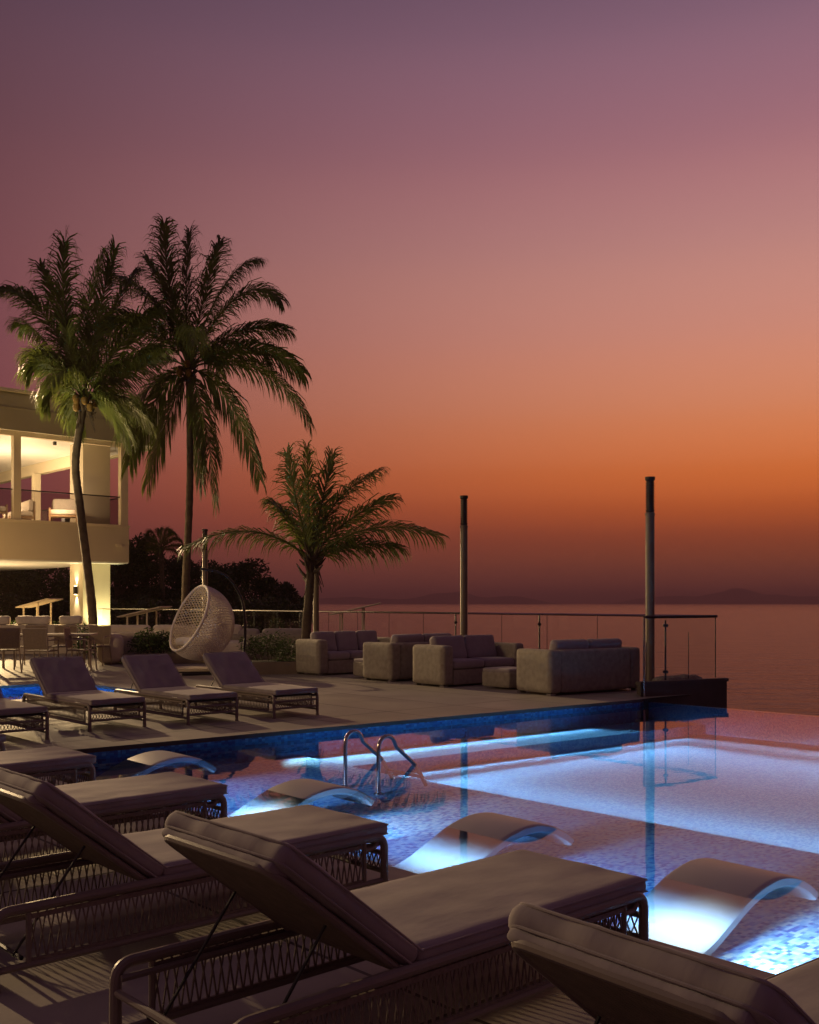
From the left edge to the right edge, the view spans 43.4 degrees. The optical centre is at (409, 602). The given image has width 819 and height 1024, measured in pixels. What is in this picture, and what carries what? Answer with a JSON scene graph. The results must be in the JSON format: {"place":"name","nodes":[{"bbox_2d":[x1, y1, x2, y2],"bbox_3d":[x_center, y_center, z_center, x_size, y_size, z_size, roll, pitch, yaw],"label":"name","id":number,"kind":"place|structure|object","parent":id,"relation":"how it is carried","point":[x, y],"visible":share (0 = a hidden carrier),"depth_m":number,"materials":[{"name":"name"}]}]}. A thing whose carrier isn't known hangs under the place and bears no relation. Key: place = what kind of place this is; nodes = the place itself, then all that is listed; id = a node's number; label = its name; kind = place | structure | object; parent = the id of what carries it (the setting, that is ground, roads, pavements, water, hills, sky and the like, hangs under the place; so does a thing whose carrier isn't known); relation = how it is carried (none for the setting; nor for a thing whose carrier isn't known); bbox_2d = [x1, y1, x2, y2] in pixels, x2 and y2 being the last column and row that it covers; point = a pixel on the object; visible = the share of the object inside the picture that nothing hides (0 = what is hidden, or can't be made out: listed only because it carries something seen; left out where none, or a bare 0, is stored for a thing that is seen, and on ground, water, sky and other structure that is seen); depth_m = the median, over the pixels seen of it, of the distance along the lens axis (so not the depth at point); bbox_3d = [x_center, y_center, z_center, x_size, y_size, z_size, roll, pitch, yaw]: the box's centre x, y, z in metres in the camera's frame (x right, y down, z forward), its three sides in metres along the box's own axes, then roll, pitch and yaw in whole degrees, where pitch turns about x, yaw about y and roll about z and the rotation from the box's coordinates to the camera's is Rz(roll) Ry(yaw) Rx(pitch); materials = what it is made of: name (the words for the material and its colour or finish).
{"place":"outdoors","nodes":[
{"label":"outdoors","id":0,"kind":"place"},
{"bbox_2d":[1,690,43,699],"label":"pool water","id":1,"kind":"structure","parent":0,"point":[11,695],"depth_m":17.07,"materials":[{"name":"blue liquid"}]},
{"bbox_2d":[3,619,278,742],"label":"ground","id":2,"kind":"structure","parent":0,"point":[118,687],"depth_m":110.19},
{"bbox_2d":[0,569,69,624],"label":"broadleaf tree","id":3,"kind":"object","parent":2,"relation":"on","point":[13,589],"visible":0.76,"depth_m":57.44,"materials":[{"name":"green plant"}]},
{"bbox_2d":[5,567,118,622],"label":"broadleaf tree","id":4,"kind":"object","parent":2,"relation":"on","point":[58,587],"visible":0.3,"depth_m":61.11,"materials":[{"name":"green plant"}]},
{"bbox_2d":[111,539,166,624],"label":"broadleaf tree","id":5,"kind":"object","parent":2,"relation":"on","point":[137,570],"visible":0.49,"depth_m":69.60,"materials":[{"name":"green plant"}]},
{"bbox_2d":[110,532,181,621],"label":"broadleaf tree","id":6,"kind":"object","parent":2,"relation":"on","point":[155,557],"visible":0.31,"depth_m":71.38,"materials":[{"name":"green plant"}]},
{"bbox_2d":[135,525,183,617],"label":"palm tree","id":7,"kind":"object","parent":2,"relation":"on","point":[160,549],"visible":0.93,"depth_m":69.96,"materials":[{"name":"green plant"}]},
{"bbox_2d":[136,554,199,592],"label":"broadleaf tree","id":8,"kind":"object","parent":2,"relation":"on","point":[168,563],"visible":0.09,"depth_m":77.98,"materials":[{"name":"green plant"}]},
{"bbox_2d":[58,592,303,632],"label":"undergrowth","id":9,"kind":"object","parent":2,"relation":"on","point":[272,621],"visible":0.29,"depth_m":57.89,"materials":[{"name":"green plant"}]},
{"bbox_2d":[166,559,249,599],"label":"broadleaf tree","id":10,"kind":"object","parent":2,"relation":"on","point":[176,575],"visible":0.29,"depth_m":76.42,"materials":[{"name":"green plant"}]},
{"bbox_2d":[191,557,279,619],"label":"broadleaf tree","id":11,"kind":"object","parent":2,"relation":"on","point":[235,573],"visible":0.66,"depth_m":73.90,"materials":[{"name":"green plant"}]},
{"bbox_2d":[247,575,298,628],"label":"broadleaf tree","id":12,"kind":"object","parent":2,"relation":"on","point":[285,589],"visible":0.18,"depth_m":82.77,"materials":[{"name":"green plant"}]},
{"bbox_2d":[258,590,312,623],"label":"broadleaf tree","id":13,"kind":"object","parent":2,"relation":"on","point":[300,597],"visible":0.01,"depth_m":91.07,"materials":[{"name":"green plant"}]},
{"bbox_2d":[1,687,642,779],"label":"pool wall","id":14,"kind":"structure","parent":0,"point":[311,745],"depth_m":11.63,"materials":[{"name":"tile"}]},
{"bbox_2d":[0,653,774,1023],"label":"deck","id":15,"kind":"structure","parent":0,"point":[72,991],"depth_m":4.60,"materials":[{"name":"stone"}]},
{"bbox_2d":[0,734,5,750],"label":"sun lounger","id":16,"kind":"object","parent":15,"relation":"on","point":[2,740],"visible":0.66,"depth_m":8.25,"materials":[{"name":"beige fabric"}]},
{"bbox_2d":[0,628,21,669],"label":"dining chair","id":17,"kind":"object","parent":15,"relation":"on","point":[10,638],"visible":0.98,"depth_m":21.02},
{"bbox_2d":[0,688,48,739],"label":"sun lounger","id":18,"kind":"object","parent":15,"relation":"on","point":[9,709],"visible":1,"depth_m":10.49,"materials":[{"name":"beige fabric"}]},
{"bbox_2d":[15,625,47,666],"bbox_3d":[-8.400,0.952,22.930,0.569,0.901,0.589,0,0,0],"label":"dining chair","id":19,"kind":"object","parent":15,"relation":"on","point":[22,636],"visible":0.16,"depth_m":23.18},
{"bbox_2d":[15,598,62,623],"bbox_3d":[-11.200,1.028,31.200,0.966,2.344,1.400,0,0,0],"label":"shade panel","id":20,"kind":"object","parent":15,"relation":"on","point":[36,604],"visible":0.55,"depth_m":30.96,"materials":[{"name":"beige wood"}]},
{"bbox_2d":[21,628,58,672],"bbox_3d":[-7.453,0.952,20.820,0.569,0.901,0.589,0,0,6],"label":"dining chair","id":21,"kind":"object","parent":15,"relation":"on","point":[35,638],"visible":0.94,"depth_m":20.57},
{"bbox_2d":[0,746,96,785],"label":"sun lounger","id":22,"kind":"object","parent":15,"relation":"on","point":[55,763],"visible":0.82,"depth_m":7.03,"materials":[{"name":"beige fabric"}]},
{"bbox_2d":[0,624,96,653],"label":"banquette","id":23,"kind":"object","parent":15,"relation":"on","point":[62,650],"visible":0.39,"depth_m":28.24,"materials":[{"name":"beige fabric"}]},
{"bbox_2d":[0,616,10,624],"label":"bench pillow","id":24,"kind":"object","parent":23,"relation":"on","point":[5,620],"visible":0.98,"depth_m":28.24,"materials":[{"name":"beige fabric"}]},
{"bbox_2d":[16,616,50,624],"bbox_3d":[-10.409,0.478,28.496,0.918,0.264,0.308,0,0,-11],"label":"bench pillow","id":25,"kind":"object","parent":23,"relation":"on","point":[32,620],"visible":0.99,"depth_m":28.38,"materials":[{"name":"beige fabric"}]},
{"bbox_2d":[59,615,81,624],"bbox_3d":[-9.430,0.474,28.674,0.617,0.260,0.304,0,0,-11],"label":"bench pillow","id":26,"kind":"object","parent":23,"relation":"on","point":[71,620],"visible":0.98,"depth_m":28.55,"materials":[{"name":"beige fabric"}]},
{"bbox_2d":[2,633,97,667],"bbox_3d":[-7.750,1.022,21.800,2.100,0.755,0.950,0,0,-8],"label":"dining table","id":27,"kind":"object","parent":15,"relation":"on","point":[84,635],"visible":0.58,"depth_m":21.78,"materials":[{"name":"brown wood"}]},
{"bbox_2d":[48,625,77,657],"bbox_3d":[-7.752,0.952,23.030,0.569,0.901,0.589,0,0,-4],"label":"dining chair","id":28,"kind":"object","parent":15,"relation":"on","point":[59,629],"visible":0.56,"depth_m":23.25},
{"bbox_2d":[63,627,97,671],"bbox_3d":[-6.810,0.952,21.297,0.589,0.901,0.569,0,0,-5],"label":"dining chair","id":29,"kind":"object","parent":15,"relation":"on","point":[68,638],"visible":0.97,"depth_m":21.15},
{"bbox_2d":[0,387,164,624],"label":"pavilion building","id":30,"kind":"structure","parent":15,"relation":"on","point":[33,446],"depth_m":37.48,"materials":[{"name":"beige paint"}]},
{"bbox_2d":[0,505,7,518],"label":"lounge armchair","id":31,"kind":"object","parent":30,"relation":"on","point":[3,508],"visible":0.96,"depth_m":35.70,"materials":[{"name":"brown wood"}]},
{"bbox_2d":[3,500,34,519],"bbox_3d":[-14.508,-3.329,38.265,0.795,0.935,1.900,0,0,-32],"label":"lounge armchair","id":32,"kind":"object","parent":30,"relation":"on","point":[27,509],"visible":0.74,"depth_m":37.68,"materials":[{"name":"white fabric"}]},
{"bbox_2d":[49,499,76,522],"bbox_3d":[-12.506,-3.328,37.327,1.000,0.933,0.795,0,0,-12],"label":"lounge armchair","id":33,"kind":"object","parent":30,"relation":"on","point":[63,508],"visible":0.76,"depth_m":37.42,"materials":[{"name":"beige fabric"}]},
{"bbox_2d":[22,656,145,731],"bbox_3d":[-3.850,1.030,12.111,0.694,0.739,1.908,0,0,-42],"label":"sun lounger","id":34,"kind":"object","parent":15,"relation":"on","point":[68,682],"visible":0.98,"depth_m":12.08,"materials":[{"name":"beige fabric"}]},
{"bbox_2d":[74,623,93,654],"bbox_3d":[-8.756,0.985,27.589,1.024,0.932,0.831,0,0,0],"label":"shrub","id":35,"kind":"object","parent":15,"relation":"on","point":[84,631],"visible":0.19,"depth_m":27.66,"materials":[{"name":"green plant"}]},
{"bbox_2d":[73,631,97,657],"bbox_3d":[-8.068,1.050,26.145,1.160,0.805,0.832,0,0,-10],"label":"shrub","id":36,"kind":"object","parent":15,"relation":"on","point":[78,647],"visible":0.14,"depth_m":26.11,"materials":[{"name":"green plant"}]},
{"bbox_2d":[0,226,175,624],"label":"palm tree","id":37,"kind":"object","parent":15,"relation":"on","point":[73,367],"visible":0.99,"depth_m":29.89,"materials":[{"name":"green plant"}]},
{"bbox_2d":[79,625,111,665],"bbox_3d":[-7.048,0.952,23.130,0.569,0.901,0.589,0,0,4],"label":"dining chair","id":38,"kind":"object","parent":15,"relation":"on","point":[103,636],"visible":0.74,"depth_m":23.36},
{"bbox_2d":[0,772,227,870],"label":"sun lounger","id":39,"kind":"object","parent":15,"relation":"on","point":[125,800],"visible":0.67,"depth_m":5.75,"materials":[{"name":"beige fabric"}]},
{"bbox_2d":[117,606,171,688],"bbox_3d":[-7.650,1.270,29.800,1.267,2.361,1.400,0,0,0],"label":"shade panel","id":40,"kind":"object","parent":15,"relation":"on","point":[147,611],"visible":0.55,"depth_m":29.23,"materials":[{"name":"beige wood"}]},
{"bbox_2d":[97,632,204,663],"bbox_3d":[-5.916,1.045,24.090,2.650,0.710,1.000,0,0,-14],"label":"curved planter","id":41,"kind":"object","parent":15,"relation":"on","point":[119,647],"visible":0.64,"depth_m":23.63,"materials":[{"name":"beige concrete"}]},
{"bbox_2d":[126,627,175,653],"bbox_3d":[-5.718,0.911,23.950,1.681,0.725,0.836,0,0,-14],"label":"shrub","id":42,"kind":"object","parent":41,"relation":"in","point":[152,641],"visible":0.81,"depth_m":23.79,"materials":[{"name":"green plant"}]},
{"bbox_2d":[111,625,196,633],"bbox_3d":[-6.600,0.950,26.400,2.300,0.780,0.700,0,0,-10],"label":"banquette sofa","id":43,"kind":"object","parent":15,"relation":"on","point":[117,629],"visible":0.24,"depth_m":26.17,"materials":[{"name":"beige fabric"}]},
{"bbox_2d":[113,654,238,724],"bbox_3d":[-2.910,1.030,12.720,0.694,0.739,1.908,0,0,-42],"label":"sun lounger","id":44,"kind":"object","parent":15,"relation":"on","point":[155,677],"visible":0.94,"depth_m":12.62,"materials":[{"name":"beige fabric"}]},
{"bbox_2d":[175,666,208,672],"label":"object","id":45,"kind":"object","parent":15,"relation":"on","point":[188,669],"visible":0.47,"depth_m":20.76,"materials":[{"name":"beige stone"}]},
{"bbox_2d":[0,767,387,993],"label":"sun lounger","id":46,"kind":"object","parent":15,"relation":"on","point":[152,862],"visible":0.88,"depth_m":4.17,"materials":[{"name":"beige fabric"}]},
{"bbox_2d":[202,529,207,617],"bbox_3d":[-5.400,-0.277,27.200,0.170,3.354,0.170,0,0,0],"label":"lamp post","id":47,"kind":"object","parent":15,"relation":"on","point":[204,565],"visible":0.47,"depth_m":27.15,"materials":[{"name":"grey metal"}]},
{"bbox_2d":[98,213,316,624],"bbox_3d":[-6.551,-5.166,31.791,5.782,13.537,5.234,0,0,-42],"label":"palm tree","id":48,"kind":"object","parent":15,"relation":"on","point":[190,342],"visible":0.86,"depth_m":31.95,"materials":[{"name":"green plant"}]},
{"bbox_2d":[169,568,246,675],"bbox_3d":[-3.999,0.353,20.305,1.575,2.091,1.399,0,0,0],"label":"egg chair","id":49,"kind":"object","parent":15,"relation":"on","point":[215,634],"visible":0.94,"depth_m":20.15,"materials":[{"name":"wicker"}]},
{"bbox_2d":[222,624,245,652],"bbox_3d":[-4.258,0.938,24.021,0.800,0.864,0.795,0,0,-20],"label":"tub chair","id":50,"kind":"object","parent":15,"relation":"on","point":[231,646],"visible":0.21,"depth_m":23.72,"materials":[{"name":"beige fabric"}]},
{"bbox_2d":[194,651,318,718],"bbox_3d":[-2.010,1.030,13.370,0.694,0.739,1.908,0,0,-42],"label":"sun lounger","id":51,"kind":"object","parent":15,"relation":"on","point":[236,671],"visible":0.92,"depth_m":13.26,"materials":[{"name":"beige fabric"}]},
{"bbox_2d":[231,628,301,659],"bbox_3d":[-3.550,0.980,24.600,2.300,0.740,0.700,0,0,-10],"label":"banquette sofa","id":52,"kind":"object","parent":15,"relation":"on","point":[294,632],"visible":0.38,"depth_m":24.35,"materials":[{"name":"beige fabric"}]},
{"bbox_2d":[251,659,303,674],"bbox_3d":[-2.750,1.277,20.600,1.120,0.246,0.840,0,0,-20],"label":"planter box","id":53,"kind":"object","parent":15,"relation":"on","point":[266,667],"visible":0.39,"depth_m":20.22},
{"bbox_2d":[236,629,295,660],"bbox_3d":[-2.737,0.870,20.596,1.362,0.688,0.873,0,0,-20],"label":"shrub","id":54,"kind":"object","parent":53,"relation":"in","point":[282,654],"visible":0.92,"depth_m":20.56,"materials":[{"name":"green plant"}]},
{"bbox_2d":[177,439,449,638],"bbox_3d":[-2.127,-1.098,23.137,6.132,5.201,1.840,0,0,0],"label":"palm tree","id":55,"kind":"object","parent":15,"relation":"on","point":[308,540],"visible":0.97,"depth_m":22.94,"materials":[{"name":"green plant"}]},
{"bbox_2d":[313,516,318,631],"bbox_3d":[-2.140,-0.302,23.600,0.170,3.404,0.170,0,0,0],"label":"lamp post","id":56,"kind":"object","parent":15,"relation":"on","point":[316,609],"visible":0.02,"depth_m":23.54,"materials":[{"name":"grey metal"}]},
{"bbox_2d":[0,684,644,752],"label":"deck edge","id":57,"kind":"object","parent":15,"relation":"attached to","point":[157,744],"visible":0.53,"depth_m":11.87,"materials":[{"name":"stone"}]},
{"bbox_2d":[296,630,390,675],"bbox_3d":[-1.206,0.979,20.742,2.100,0.842,0.821,0,0,-40],"label":"wicker sofa","id":58,"kind":"object","parent":15,"relation":"on","point":[320,653],"visible":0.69,"depth_m":20.24,"materials":[{"name":"fabric"}]},
{"bbox_2d":[329,603,380,630],"bbox_3d":[-1.620,1.185,31.000,1.510,2.389,1.400,0,0,0],"label":"shade panel","id":59,"kind":"object","parent":15,"relation":"on","point":[363,617],"visible":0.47,"depth_m":30.43,"materials":[{"name":"beige wood"}]},
{"bbox_2d":[353,658,362,675],"bbox_3d":[-0.720,1.204,19.350,0.500,0.333,0.500,0,0,-42],"label":"ottoman","id":60,"kind":"object","parent":15,"relation":"on","point":[357,666],"visible":0.23,"depth_m":19.25,"materials":[{"name":"beige fabric"}]},
{"bbox_2d":[109,811,648,1023],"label":"sun lounger","id":61,"kind":"object","parent":15,"relation":"on","point":[426,926],"visible":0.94,"depth_m":3.31,"materials":[{"name":"beige fabric"}]},
{"bbox_2d":[363,633,451,681],"bbox_3d":[0.122,0.981,19.140,1.950,0.838,0.820,0,0,-42],"label":"wicker sofa","id":62,"kind":"object","parent":15,"relation":"on","point":[392,661],"visible":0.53,"depth_m":18.46,"materials":[{"name":"taupe fabric"}]},
{"bbox_2d":[98,608,717,648],"bbox_3d":[-3.244,0.794,26.832,0.111,1.211,26.605,0,0,-37],"label":"glass railing","id":63,"kind":"object","parent":15,"relation":"on","point":[539,614],"visible":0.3,"depth_m":21.55,"materials":[{"name":"metal"}]},
{"bbox_2d":[460,495,467,635],"bbox_3d":[1.020,-0.307,19.300,0.170,3.414,0.170,0,0,0],"label":"lamp post","id":64,"kind":"object","parent":15,"relation":"on","point":[463,570],"visible":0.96,"depth_m":19.25,"materials":[{"name":"grey metal"}]},
{"bbox_2d":[413,634,523,687],"bbox_3d":[1.040,0.981,17.944,1.950,0.838,0.820,0,0,-40],"label":"wicker sofa","id":65,"kind":"object","parent":15,"relation":"on","point":[443,661],"visible":0.87,"depth_m":17.54,"materials":[{"name":"taupe fabric"}]},
{"bbox_2d":[482,666,516,687],"bbox_3d":[1.620,1.214,16.950,0.620,0.313,0.620,0,0,-42],"label":"ottoman","id":66,"kind":"object","parent":15,"relation":"on","point":[504,677],"visible":0.7,"depth_m":16.70,"materials":[{"name":"beige fabric"}]},
{"bbox_2d":[517,638,639,695],"bbox_3d":[2.688,0.981,16.323,1.950,0.838,0.820,0,0,-34],"label":"wicker sofa","id":67,"kind":"object","parent":15,"relation":"on","point":[569,666],"visible":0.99,"depth_m":15.89,"materials":[{"name":"taupe fabric"}]},
{"bbox_2d":[645,476,654,680],"bbox_3d":[3.760,-0.287,16.100,0.170,3.374,0.170,0,0,0],"label":"post","id":68,"kind":"object","parent":15,"relation":"on","point":[650,584],"visible":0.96,"depth_m":16.04,"materials":[{"name":"grey metal"}]},
{"bbox_2d":[507,902,818,1023],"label":"sun lounger","id":69,"kind":"object","parent":15,"relation":"on","point":[600,974],"visible":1,"depth_m":2.04,"materials":[{"name":"beige fabric"}]},
{"bbox_2d":[635,674,728,707],"bbox_3d":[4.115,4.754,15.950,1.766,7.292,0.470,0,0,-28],"label":"corner plinth","id":70,"kind":"structure","parent":15,"relation":"on","point":[707,692],"depth_m":15.82,"materials":[{"name":"wood"}]},
{"bbox_2d":[643,615,716,696],"bbox_3d":[4.181,0.793,15.806,1.663,1.213,0.093,0,0,-35],"label":"glass gate screen","id":71,"kind":"object","parent":70,"relation":"on","point":[665,625],"visible":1,"depth_m":15.57,"materials":[{"name":"clear glass"}]},
{"bbox_2d":[0,0,818,602],"label":"sky","id":72,"kind":"structure","parent":0,"point":[535,262],"materials":[{"name":"orange"}]},
{"bbox_2d":[1,603,818,730],"bbox_3d":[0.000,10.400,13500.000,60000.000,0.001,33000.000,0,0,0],"label":"sea","id":73,"kind":"structure","parent":0,"point":[767,657],"depth_m":363.12,"materials":[{"name":"liquid"}]},
{"bbox_2d":[319,592,555,603],"bbox_3d":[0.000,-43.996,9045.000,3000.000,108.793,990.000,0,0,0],"label":"hills","id":74,"kind":"structure","parent":0,"point":[445,598],"depth_m":8795.72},
{"bbox_2d":[147,756,818,973],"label":"pool shelf","id":75,"kind":"object","parent":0,"point":[773,932],"visible":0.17,"depth_m":7.43,"materials":[{"name":"tile"}]},
{"bbox_2d":[96,750,216,779],"bbox_3d":[-2.672,1.588,9.445,1.763,0.326,0.530,0,0,-40],"label":"pool chaise","id":76,"kind":"object","parent":75,"relation":"on","point":[145,763],"visible":0.59,"depth_m":9.57,"materials":[{"name":"grey plastic"}]},
{"bbox_2d":[227,779,373,816],"bbox_3d":[-1.116,1.588,7.845,1.763,0.326,0.530,0,0,-40],"label":"pool chaise","id":77,"kind":"object","parent":75,"relation":"on","point":[293,793],"visible":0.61,"depth_m":7.98,"materials":[{"name":"grey plastic"}]},
{"bbox_2d":[342,729,427,794],"bbox_3d":[-0.229,1.436,9.503,0.641,0.527,0.561,0,0,-42],"label":"pool ladder","id":78,"kind":"object","parent":75,"relation":"on","point":[380,758],"visible":0.94,"depth_m":9.47,"materials":[{"name":"metal"}]},
{"bbox_2d":[393,812,573,873],"bbox_3d":[0.258,1.588,6.495,1.763,0.326,0.530,0,0,-40],"label":"pool chaise","id":79,"kind":"object","parent":75,"relation":"on","point":[473,837],"visible":0.69,"depth_m":6.58,"materials":[{"name":"grey plastic"}]},
{"bbox_2d":[616,858,818,955],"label":"pool chaise","id":80,"kind":"object","parent":75,"relation":"on","point":[703,905],"visible":0.66,"depth_m":5.28,"materials":[{"name":"grey plastic"}]},
{"bbox_2d":[393,734,818,853],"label":"pool floor","id":81,"kind":"structure","parent":0,"point":[759,791],"depth_m":10.73,"materials":[{"name":"tile"}]},
{"bbox_2d":[315,727,705,773],"bbox_3d":[1.481,2.415,13.046,6.394,1.370,0.770,0,0,-38],"label":"pool bench","id":82,"kind":"object","parent":81,"relation":"on","point":[436,756],"visible":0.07,"depth_m":12.54,"materials":[{"name":"tile"}]},
{"bbox_2d":[418,702,818,736],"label":"pool water","id":83,"kind":"structure","parent":0,"point":[648,715],"depth_m":12.97,"materials":[{"name":"blue liquid"}]},
{"bbox_2d":[610,588,818,603],"bbox_3d":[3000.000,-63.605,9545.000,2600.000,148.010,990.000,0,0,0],"label":"hills","id":84,"kind":"structure","parent":0,"point":[737,596],"depth_m":9295.39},
{"bbox_2d":[706,730,818,745],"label":"weir wall","id":85,"kind":"structure","parent":0,"point":[808,739],"depth_m":13.89,"materials":[{"name":"stone"}]}
]}

